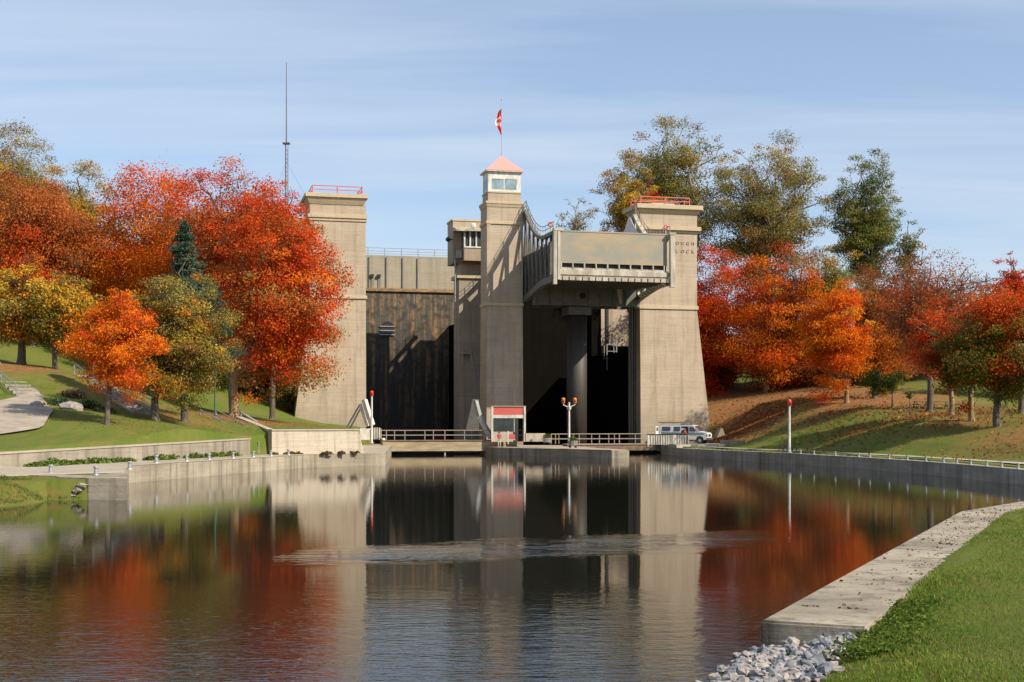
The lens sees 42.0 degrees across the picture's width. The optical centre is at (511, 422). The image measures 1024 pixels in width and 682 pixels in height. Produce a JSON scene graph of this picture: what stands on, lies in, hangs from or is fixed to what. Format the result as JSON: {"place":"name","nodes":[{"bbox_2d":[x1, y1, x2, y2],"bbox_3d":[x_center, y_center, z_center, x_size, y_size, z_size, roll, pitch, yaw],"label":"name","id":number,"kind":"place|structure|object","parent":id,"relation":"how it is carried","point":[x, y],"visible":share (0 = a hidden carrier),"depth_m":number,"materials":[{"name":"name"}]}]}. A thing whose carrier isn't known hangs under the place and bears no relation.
{"place":"outdoors","nodes":[
{"label":"outdoors","id":0,"kind":"place"},
{"bbox_2d":[0,389,52,433],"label":"gravel path","id":1,"kind":"structure","parent":0,"point":[19,413],"depth_m":92.61,"materials":[{"name":"gravel"}]},
{"bbox_2d":[0,444,390,475],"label":"path","id":2,"kind":"structure","parent":0,"point":[119,467],"depth_m":78.17,"materials":[{"name":"concrete"}]},
{"bbox_2d":[370,391,373,442],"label":"signal post","id":3,"kind":"object","parent":2,"relation":"on","point":[371,393],"visible":1,"depth_m":147.90,"materials":[{"name":"metal"}]},
{"bbox_2d":[366,247,453,289],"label":"concrete wall","id":4,"kind":"structure","parent":0,"point":[405,272],"depth_m":194.36,"materials":[{"name":"concrete"}]},
{"bbox_2d":[0,451,1023,681],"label":"water","id":5,"kind":"structure","parent":0,"point":[648,567],"depth_m":34.64,"materials":[{"name":"black liquid"}]},
{"bbox_2d":[562,306,590,443],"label":"hydraulic ram","id":6,"kind":"object","parent":5,"relation":"in","point":[576,351],"visible":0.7,"depth_m":169.13,"materials":[{"name":"metal"}]},
{"bbox_2d":[523,201,675,309],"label":"lift chamber","id":7,"kind":"object","parent":6,"relation":"on","point":[628,267],"visible":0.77,"depth_m":158.71,"materials":[{"name":"white metal"}]},
{"bbox_2d":[0,337,1023,681],"bbox_3d":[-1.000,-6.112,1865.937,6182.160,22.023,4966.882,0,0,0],"label":"ground","id":8,"kind":"structure","parent":0,"point":[40,375],"depth_m":109.26,"materials":[{"name":"green plant"}]},
{"bbox_2d":[0,371,42,396],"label":"staircase","id":9,"kind":"structure","parent":8,"relation":"on","point":[11,388],"depth_m":106.69,"materials":[{"name":"concrete"}]},
{"bbox_2d":[0,117,66,233],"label":"poplar tree","id":10,"kind":"object","parent":8,"relation":"on","point":[21,165],"visible":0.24,"depth_m":188.26,"materials":[{"name":"green plant"}]},
{"bbox_2d":[0,475,79,504],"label":"grass","id":11,"kind":"structure","parent":8,"relation":"on","point":[3,477],"depth_m":61.70,"materials":[{"name":"green plant"}]},
{"bbox_2d":[0,260,84,363],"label":"maple tree","id":12,"kind":"object","parent":8,"relation":"on","point":[12,308],"visible":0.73,"depth_m":119.23,"materials":[{"name":"yellow plant"}]},
{"bbox_2d":[47,457,66,465],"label":"weed clump","id":13,"kind":"object","parent":8,"relation":"on","point":[57,462],"visible":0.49,"depth_m":79.63,"materials":[{"name":"green plant"}]},
{"bbox_2d":[0,166,114,346],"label":"maple tree","id":14,"kind":"object","parent":8,"relation":"on","point":[38,223],"visible":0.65,"depth_m":141.77,"materials":[{"name":"orange plant"}]},
{"bbox_2d":[47,398,67,405],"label":"garden shrub","id":15,"kind":"object","parent":8,"relation":"on","point":[56,401],"visible":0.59,"depth_m":100.69,"materials":[{"name":"green plant"}]},
{"bbox_2d":[18,272,106,369],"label":"maple tree","id":16,"kind":"object","parent":8,"relation":"on","point":[77,303],"visible":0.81,"depth_m":118.11,"materials":[{"name":"yellow plant"}]},
{"bbox_2d":[59,401,83,410],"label":"boulder","id":17,"kind":"object","parent":8,"relation":"on","point":[71,405],"visible":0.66,"depth_m":98.12,"materials":[{"name":"stone"}]},
{"bbox_2d":[56,388,86,397],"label":"garden shrub","id":18,"kind":"object","parent":8,"relation":"on","point":[73,394],"visible":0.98,"depth_m":106.72,"materials":[{"name":"green plant"}]},
{"bbox_2d":[29,467,127,499],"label":"quay block","id":19,"kind":"structure","parent":8,"relation":"on","point":[111,486],"depth_m":63.54,"materials":[{"name":"concrete"}]},
{"bbox_2d":[42,158,134,263],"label":"poplar tree","id":20,"kind":"object","parent":8,"relation":"on","point":[84,206],"visible":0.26,"depth_m":183.75,"materials":[{"name":"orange plant"}]},
{"bbox_2d":[78,399,100,408],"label":"garden shrub","id":21,"kind":"object","parent":8,"relation":"on","point":[88,403],"visible":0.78,"depth_m":101.76,"materials":[{"name":"green plant"}]},
{"bbox_2d":[84,457,104,463],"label":"weed clump","id":22,"kind":"object","parent":8,"relation":"on","point":[93,460],"visible":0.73,"depth_m":83.72,"materials":[{"name":"green plant"}]},
{"bbox_2d":[71,203,126,355],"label":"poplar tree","id":23,"kind":"object","parent":8,"relation":"on","point":[95,264],"visible":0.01,"depth_m":158.73,"materials":[{"name":"red plant"}]},
{"bbox_2d":[93,406,117,413],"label":"garden shrub","id":24,"kind":"object","parent":8,"relation":"on","point":[102,410],"visible":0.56,"depth_m":99.81,"materials":[{"name":"green plant"}]},
{"bbox_2d":[74,363,150,415],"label":"staircase","id":25,"kind":"structure","parent":8,"relation":"on","point":[139,408],"depth_m":107.75,"materials":[{"name":"stone"}]},
{"bbox_2d":[54,287,174,425],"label":"maple tree","id":26,"kind":"object","parent":8,"relation":"on","point":[118,343],"visible":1,"depth_m":91.13,"materials":[{"name":"orange plant"}]},
{"bbox_2d":[0,438,250,467],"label":"retaining wall","id":27,"kind":"structure","parent":8,"relation":"on","point":[137,452],"depth_m":88.62,"materials":[{"name":"concrete"}]},
{"bbox_2d":[68,157,227,390],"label":"maple tree","id":28,"kind":"object","parent":8,"relation":"on","point":[131,258],"visible":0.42,"depth_m":145.51,"materials":[{"name":"red plant"}]},
{"bbox_2d":[125,269,248,420],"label":"maple tree","id":29,"kind":"object","parent":8,"relation":"on","point":[181,329],"visible":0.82,"depth_m":98.63,"materials":[{"name":"green plant"}]},
{"bbox_2d":[142,219,247,422],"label":"spruce tree","id":30,"kind":"object","parent":8,"relation":"on","point":[182,251],"visible":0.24,"depth_m":105.67,"materials":[{"name":"green plant"}]},
{"bbox_2d":[129,153,315,404],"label":"maple tree","id":31,"kind":"object","parent":8,"relation":"on","point":[206,238],"visible":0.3,"depth_m":137.77,"materials":[{"name":"red plant"}]},
{"bbox_2d":[200,409,258,451],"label":"staircase","id":32,"kind":"structure","parent":8,"relation":"on","point":[224,419],"depth_m":112.71,"materials":[{"name":"metal"}]},
{"bbox_2d":[196,344,284,390],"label":"thicket","id":33,"kind":"object","parent":8,"relation":"on","point":[224,386],"visible":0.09,"depth_m":165.53,"materials":[{"name":"orange plant"}]},
{"bbox_2d":[128,447,390,482],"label":"quay wall","id":34,"kind":"structure","parent":8,"relation":"on","point":[149,472],"depth_m":97.95,"materials":[{"name":"concrete"}]},
{"bbox_2d":[242,368,286,402],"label":"thicket","id":35,"kind":"object","parent":8,"relation":"on","point":[264,386],"visible":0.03,"depth_m":172.75,"materials":[{"name":"red plant"}]},
{"bbox_2d":[224,180,315,418],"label":"maple tree","id":36,"kind":"object","parent":8,"relation":"on","point":[272,402],"visible":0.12,"depth_m":134.46,"materials":[{"name":"red plant"}]},
{"bbox_2d":[203,189,358,417],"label":"maple tree","id":37,"kind":"object","parent":8,"relation":"on","point":[281,308],"visible":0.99,"depth_m":122.05,"materials":[{"name":"red plant"}]},
{"bbox_2d":[276,62,302,208],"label":"radio mast","id":38,"kind":"object","parent":8,"relation":"on","point":[286,143],"visible":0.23,"depth_m":619.73,"materials":[{"name":"grey metal"}]},
{"bbox_2d":[263,346,317,411],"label":"thicket","id":39,"kind":"object","parent":8,"relation":"on","point":[290,397],"visible":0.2,"depth_m":163.16,"materials":[{"name":"green plant"}]},
{"bbox_2d":[236,417,363,453],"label":"terrace wall","id":40,"kind":"structure","parent":8,"relation":"on","point":[306,441],"depth_m":109.65,"materials":[{"name":"concrete"}]},
{"bbox_2d":[293,185,367,427],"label":"lock tower","id":41,"kind":"structure","parent":8,"relation":"on","point":[342,218],"depth_m":162.72,"materials":[{"name":"concrete"}]},
{"bbox_2d":[449,264,480,439],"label":"pier","id":42,"kind":"structure","parent":8,"relation":"on","point":[465,327],"depth_m":179.48,"materials":[{"name":"grey concrete"}]},
{"bbox_2d":[445,219,480,307],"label":"control building","id":43,"kind":"structure","parent":42,"relation":"on","point":[463,239],"depth_m":178.52,"materials":[{"name":"concrete"}]},
{"bbox_2d":[461,231,480,247],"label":"window","id":44,"kind":"structure","parent":43,"relation":"in","point":[466,232],"depth_m":177.66,"materials":[{"name":"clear glass"}]},
{"bbox_2d":[460,342,479,405],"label":"ladder platform","id":45,"kind":"structure","parent":42,"relation":"attached to","point":[470,353],"depth_m":178.53,"materials":[{"name":"metal"}]},
{"bbox_2d":[366,288,627,444],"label":"chamber wall","id":46,"kind":"structure","parent":8,"relation":"on","point":[407,357],"depth_m":194.73,"materials":[{"name":"black concrete"}]},
{"bbox_2d":[479,156,524,444],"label":"lock tower","id":47,"kind":"structure","parent":8,"relation":"on","point":[501,206],"depth_m":167.74,"materials":[{"name":"concrete"}]},
{"bbox_2d":[492,179,502,189],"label":"window","id":48,"kind":"structure","parent":47,"relation":"in","point":[496,183],"depth_m":167.72,"materials":[{"name":"clear glass"}]},
{"bbox_2d":[501,98,502,155],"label":"flagpole","id":49,"kind":"object","parent":47,"relation":"on","point":[501,126],"visible":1,"depth_m":169.31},
{"bbox_2d":[495,110,500,134],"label":"flag","id":50,"kind":"object","parent":49,"relation":"hanging from","point":[498,122],"visible":1,"depth_m":169.27,"materials":[{"name":"fabric"}]},
{"bbox_2d":[505,179,515,189],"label":"window","id":51,"kind":"structure","parent":47,"relation":"in","point":[510,184],"depth_m":168.13,"materials":[{"name":"clear glass"}]},
{"bbox_2d":[20,379,1023,476],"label":"leaf litter","id":52,"kind":"object","parent":8,"relation":"on","point":[763,419],"visible":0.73,"depth_m":136.12,"materials":[{"name":"plant"}]},
{"bbox_2d":[480,445,628,457],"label":"pier","id":53,"kind":"structure","parent":8,"relation":"on","point":[551,451],"depth_m":143.16,"materials":[{"name":"concrete"}]},
{"bbox_2d":[380,430,521,454],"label":"footbridge","id":54,"kind":"object","parent":53,"relation":"on","point":[444,445],"visible":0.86,"depth_m":152.00,"materials":[{"name":"white metal"}]},
{"bbox_2d":[346,399,384,439],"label":"gate arm","id":55,"kind":"object","parent":54,"relation":"attached to","point":[365,433],"visible":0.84,"depth_m":151.06},
{"bbox_2d":[465,399,490,439],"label":"gate arm","id":56,"kind":"object","parent":54,"relation":"attached to","point":[475,418],"visible":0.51,"depth_m":157.00},
{"bbox_2d":[491,406,525,441],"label":"kiosk","id":57,"kind":"object","parent":53,"relation":"on","point":[506,419],"visible":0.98,"depth_m":152.47,"materials":[{"name":"white paint"}]},
{"bbox_2d":[493,418,513,431],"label":"window","id":58,"kind":"structure","parent":57,"relation":"in","point":[499,424],"depth_m":152.48,"materials":[{"name":"clear glass"}]},
{"bbox_2d":[525,433,544,441],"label":"concrete bench","id":59,"kind":"object","parent":53,"relation":"on","point":[533,437],"visible":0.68,"depth_m":150.05,"materials":[{"name":"concrete"}]},
{"bbox_2d":[561,398,576,446],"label":"lamp post","id":60,"kind":"object","parent":53,"relation":"on","point":[569,406],"visible":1,"depth_m":142.90,"materials":[{"name":"metal"}]},
{"bbox_2d":[568,436,577,447],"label":"planter","id":61,"kind":"object","parent":53,"relation":"on","point":[572,441],"visible":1,"depth_m":141.72,"materials":[{"name":"metal"}]},
{"bbox_2d":[551,433,661,452],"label":"footbridge","id":62,"kind":"object","parent":53,"relation":"on","point":[635,447],"visible":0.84,"depth_m":157.38,"materials":[{"name":"metal"}]},
{"bbox_2d":[555,198,594,230],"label":"willow tree","id":63,"kind":"object","parent":8,"relation":"on","point":[576,222],"visible":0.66,"depth_m":239.78,"materials":[{"name":"green plant"}]},
{"bbox_2d":[587,309,600,356],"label":"pier","id":64,"kind":"structure","parent":8,"relation":"on","point":[594,333],"depth_m":198.41,"materials":[{"name":"black concrete"}]},
{"bbox_2d":[587,351,627,443],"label":"side wall","id":65,"kind":"structure","parent":8,"relation":"on","point":[607,401],"depth_m":185.31,"materials":[{"name":"black concrete"}]},
{"bbox_2d":[601,309,627,345],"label":"building","id":66,"kind":"structure","parent":8,"relation":"on","point":[614,326],"depth_m":203.78,"materials":[{"name":"concrete"}]},
{"bbox_2d":[586,148,673,231],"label":"willow tree","id":67,"kind":"object","parent":8,"relation":"on","point":[619,218],"visible":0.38,"depth_m":203.79,"materials":[{"name":"yellow plant"}]},
{"bbox_2d":[642,181,658,202],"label":"maple tree","id":68,"kind":"object","parent":8,"relation":"on","point":[654,194],"visible":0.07,"depth_m":195.18,"materials":[{"name":"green plant"}]},
{"bbox_2d":[623,196,709,442],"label":"lock tower","id":69,"kind":"structure","parent":8,"relation":"on","point":[670,386],"depth_m":173.08,"materials":[{"name":"concrete"}]},
{"bbox_2d":[630,307,634,442],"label":"tower guideway","id":70,"kind":"object","parent":69,"relation":"attached to","point":[632,369],"visible":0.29,"depth_m":173.44,"materials":[{"name":"grey metal"}]},
{"bbox_2d":[610,110,742,271],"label":"willow tree","id":71,"kind":"object","parent":8,"relation":"on","point":[673,185],"visible":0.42,"depth_m":212.21,"materials":[{"name":"green plant"}]},
{"bbox_2d":[697,242,753,397],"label":"maple tree","id":72,"kind":"object","parent":8,"relation":"on","point":[706,303],"visible":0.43,"depth_m":193.60,"materials":[{"name":"red plant"}]},
{"bbox_2d":[704,331,758,392],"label":"thicket","id":73,"kind":"object","parent":8,"relation":"on","point":[727,370],"visible":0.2,"depth_m":196.73,"materials":[{"name":"red plant"}]},
{"bbox_2d":[720,440,744,445],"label":"kerb wall","id":74,"kind":"structure","parent":8,"relation":"on","point":[732,442],"depth_m":147.85,"materials":[{"name":"grey concrete"}]},
{"bbox_2d":[697,129,836,317],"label":"willow tree","id":75,"kind":"object","parent":8,"relation":"on","point":[769,220],"visible":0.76,"depth_m":201.71,"materials":[{"name":"green plant"}]},
{"bbox_2d":[698,239,840,392],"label":"maple tree","id":76,"kind":"object","parent":8,"relation":"on","point":[765,314],"visible":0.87,"depth_m":187.45,"materials":[{"name":"orange plant"}]},
{"bbox_2d":[739,324,838,391],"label":"thicket","id":77,"kind":"object","parent":8,"relation":"on","point":[802,376],"visible":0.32,"depth_m":187.99,"materials":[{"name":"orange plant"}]},
{"bbox_2d":[780,276,880,403],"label":"maple tree","id":78,"kind":"object","parent":8,"relation":"on","point":[833,341],"visible":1,"depth_m":148.79,"materials":[{"name":"orange plant"}]},
{"bbox_2d":[796,241,867,378],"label":"poplar tree","id":79,"kind":"object","parent":8,"relation":"on","point":[830,265],"visible":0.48,"depth_m":184.56,"materials":[{"name":"orange plant"}]},
{"bbox_2d":[661,446,1023,484],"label":"quay wall","id":80,"kind":"structure","parent":8,"relation":"on","point":[1007,475],"depth_m":103.28,"materials":[{"name":"concrete"}]},
{"bbox_2d":[647,434,673,446],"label":"barrier panel","id":81,"kind":"object","parent":80,"relation":"on","point":[660,439],"visible":0.95,"depth_m":150.55,"materials":[{"name":"white metal"}]},
{"bbox_2d":[786,399,791,452],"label":"signal post","id":82,"kind":"object","parent":80,"relation":"on","point":[789,401],"visible":1,"depth_m":118.42,"materials":[{"name":"metal"}]},
{"bbox_2d":[823,148,911,292],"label":"poplar tree","id":83,"kind":"object","parent":8,"relation":"on","point":[867,238],"visible":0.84,"depth_m":188.55,"materials":[{"name":"green plant"}]},
{"bbox_2d":[823,261,913,398],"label":"maple tree","id":84,"kind":"object","parent":8,"relation":"on","point":[882,356],"visible":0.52,"depth_m":157.92,"materials":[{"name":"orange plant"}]},
{"bbox_2d":[825,344,924,385],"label":"thicket","id":85,"kind":"object","parent":8,"relation":"on","point":[858,380],"visible":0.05,"depth_m":182.31,"materials":[{"name":"red plant"}]},
{"bbox_2d":[855,367,911,406],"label":"young tree","id":86,"kind":"object","parent":8,"relation":"on","point":[883,385],"visible":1,"depth_m":141.46,"materials":[{"name":"green plant"}]},
{"bbox_2d":[806,595,962,659],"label":"weeds","id":87,"kind":"object","parent":8,"relation":"on","point":[860,646],"visible":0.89,"depth_m":21.07,"materials":[{"name":"green plant"}]},
{"bbox_2d":[761,501,1023,645],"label":"canal edge wall","id":88,"kind":"structure","parent":8,"relation":"on","point":[800,622],"depth_m":26.20,"materials":[{"name":"concrete"}]},
{"bbox_2d":[802,502,1023,609],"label":"fallen leaves","id":89,"kind":"object","parent":88,"relation":"on","point":[933,546],"visible":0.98,"depth_m":35.80,"materials":[{"name":"brown plant"}]},
{"bbox_2d":[886,220,930,301],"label":"poplar tree","id":90,"kind":"object","parent":8,"relation":"on","point":[909,247],"visible":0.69,"depth_m":187.70,"materials":[{"name":"green plant"}]},
{"bbox_2d":[820,508,1023,681],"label":"grass","id":91,"kind":"structure","parent":8,"relation":"on","point":[927,581],"depth_m":20.21,"materials":[{"name":"green plant"}]},
{"bbox_2d":[864,242,998,411],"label":"maple tree","id":92,"kind":"object","parent":8,"relation":"on","point":[919,293],"visible":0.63,"depth_m":135.26,"materials":[{"name":"red plant"}]},
{"bbox_2d":[901,294,961,414],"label":"maple tree","id":93,"kind":"object","parent":8,"relation":"on","point":[922,337],"visible":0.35,"depth_m":125.83,"materials":[{"name":"red plant"}]},
{"bbox_2d":[914,313,980,421],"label":"maple tree","id":94,"kind":"object","parent":8,"relation":"on","point":[934,363],"visible":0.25,"depth_m":119.79,"materials":[{"name":"red plant"}]},
{"bbox_2d":[928,282,1023,427],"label":"maple tree","id":95,"kind":"object","parent":8,"relation":"on","point":[988,345],"visible":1,"depth_m":111.74,"materials":[{"name":"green plant"}]},
{"bbox_2d":[984,251,1023,413],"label":"maple tree","id":96,"kind":"object","parent":8,"relation":"on","point":[1013,281],"visible":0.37,"depth_m":123.63,"materials":[{"name":"red plant"}]},
{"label":"gravel","id":97,"kind":"structure","parent":8,"relation":"on","visible":0},
{"bbox_2d":[737,662,752,676],"bbox_3d":[3.402,3.624,19.374,0.294,0.233,0.293,0,0,-44],"label":"rip rap stone","id":98,"kind":"object","parent":97,"relation":"on","point":[745,668],"visible":0.66,"depth_m":19.29,"materials":[{"name":"stone"}]},
{"bbox_2d":[781,637,799,644],"bbox_3d":[4.530,3.584,21.623,0.258,0.215,0.243,0,0,-18],"label":"rip rap stone","id":99,"kind":"object","parent":97,"relation":"on","point":[792,640],"visible":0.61,"depth_m":21.57,"materials":[{"name":"stone"}]},
{"bbox_2d":[785,660,801,667],"bbox_3d":[4.115,3.537,19.306,0.318,0.144,0.301,-18,6,8],"label":"rip rap stone","id":100,"kind":"object","parent":97,"relation":"on","point":[795,664],"visible":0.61,"depth_m":19.28,"materials":[{"name":"stone"}]},
{"bbox_2d":[788,672,801,681],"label":"rip rap stone","id":101,"kind":"object","parent":97,"relation":"on","point":[794,676],"visible":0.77,"depth_m":18.21,"materials":[{"name":"stone"}]},
{"bbox_2d":[809,653,825,667],"bbox_3d":[4.403,3.474,19.308,0.287,0.192,0.265,-16,3,40],"label":"rip rap stone","id":102,"kind":"object","parent":97,"relation":"on","point":[818,659],"visible":0.82,"depth_m":19.24,"materials":[{"name":"stone"}]},
{"bbox_2d":[817,661,833,675],"bbox_3d":[4.385,3.439,18.653,0.268,0.170,0.247,0,0,-43],"label":"rip rap stone","id":103,"kind":"object","parent":97,"relation":"on","point":[825,668],"visible":0.99,"depth_m":18.59,"materials":[{"name":"stone"}]},
{"bbox_2d":[819,637,835,647],"bbox_3d":[4.901,3.459,20.594,0.297,0.216,0.401,11,17,-29],"label":"rip rap stone","id":104,"kind":"object","parent":97,"relation":"on","point":[826,642],"visible":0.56,"depth_m":20.55,"materials":[{"name":"stone"}]},
{"bbox_2d":[0,0,1023,339],"label":"sky","id":105,"kind":"structure","parent":0,"point":[399,101],"materials":[{"name":"blue"}]},
{"bbox_2d":[657,441,726,450],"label":"pavement","id":106,"kind":"structure","parent":0,"point":[691,444],"depth_m":147.10,"materials":[{"name":"concrete"}]},
{"bbox_2d":[674,434,688,443],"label":"barrier panel","id":107,"kind":"object","parent":106,"relation":"on","point":[681,438],"visible":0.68,"depth_m":149.03,"materials":[{"name":"white metal"}]},
{"bbox_2d":[655,423,712,443],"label":"passenger van","id":108,"kind":"object","parent":106,"relation":"on","point":[699,434],"visible":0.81,"depth_m":151.37,"materials":[{"name":"white paint"}]},
{"bbox_2d":[701,446,1023,463],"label":"road","id":109,"kind":"structure","parent":0,"point":[885,454],"depth_m":106.68,"materials":[{"name":"concrete"}]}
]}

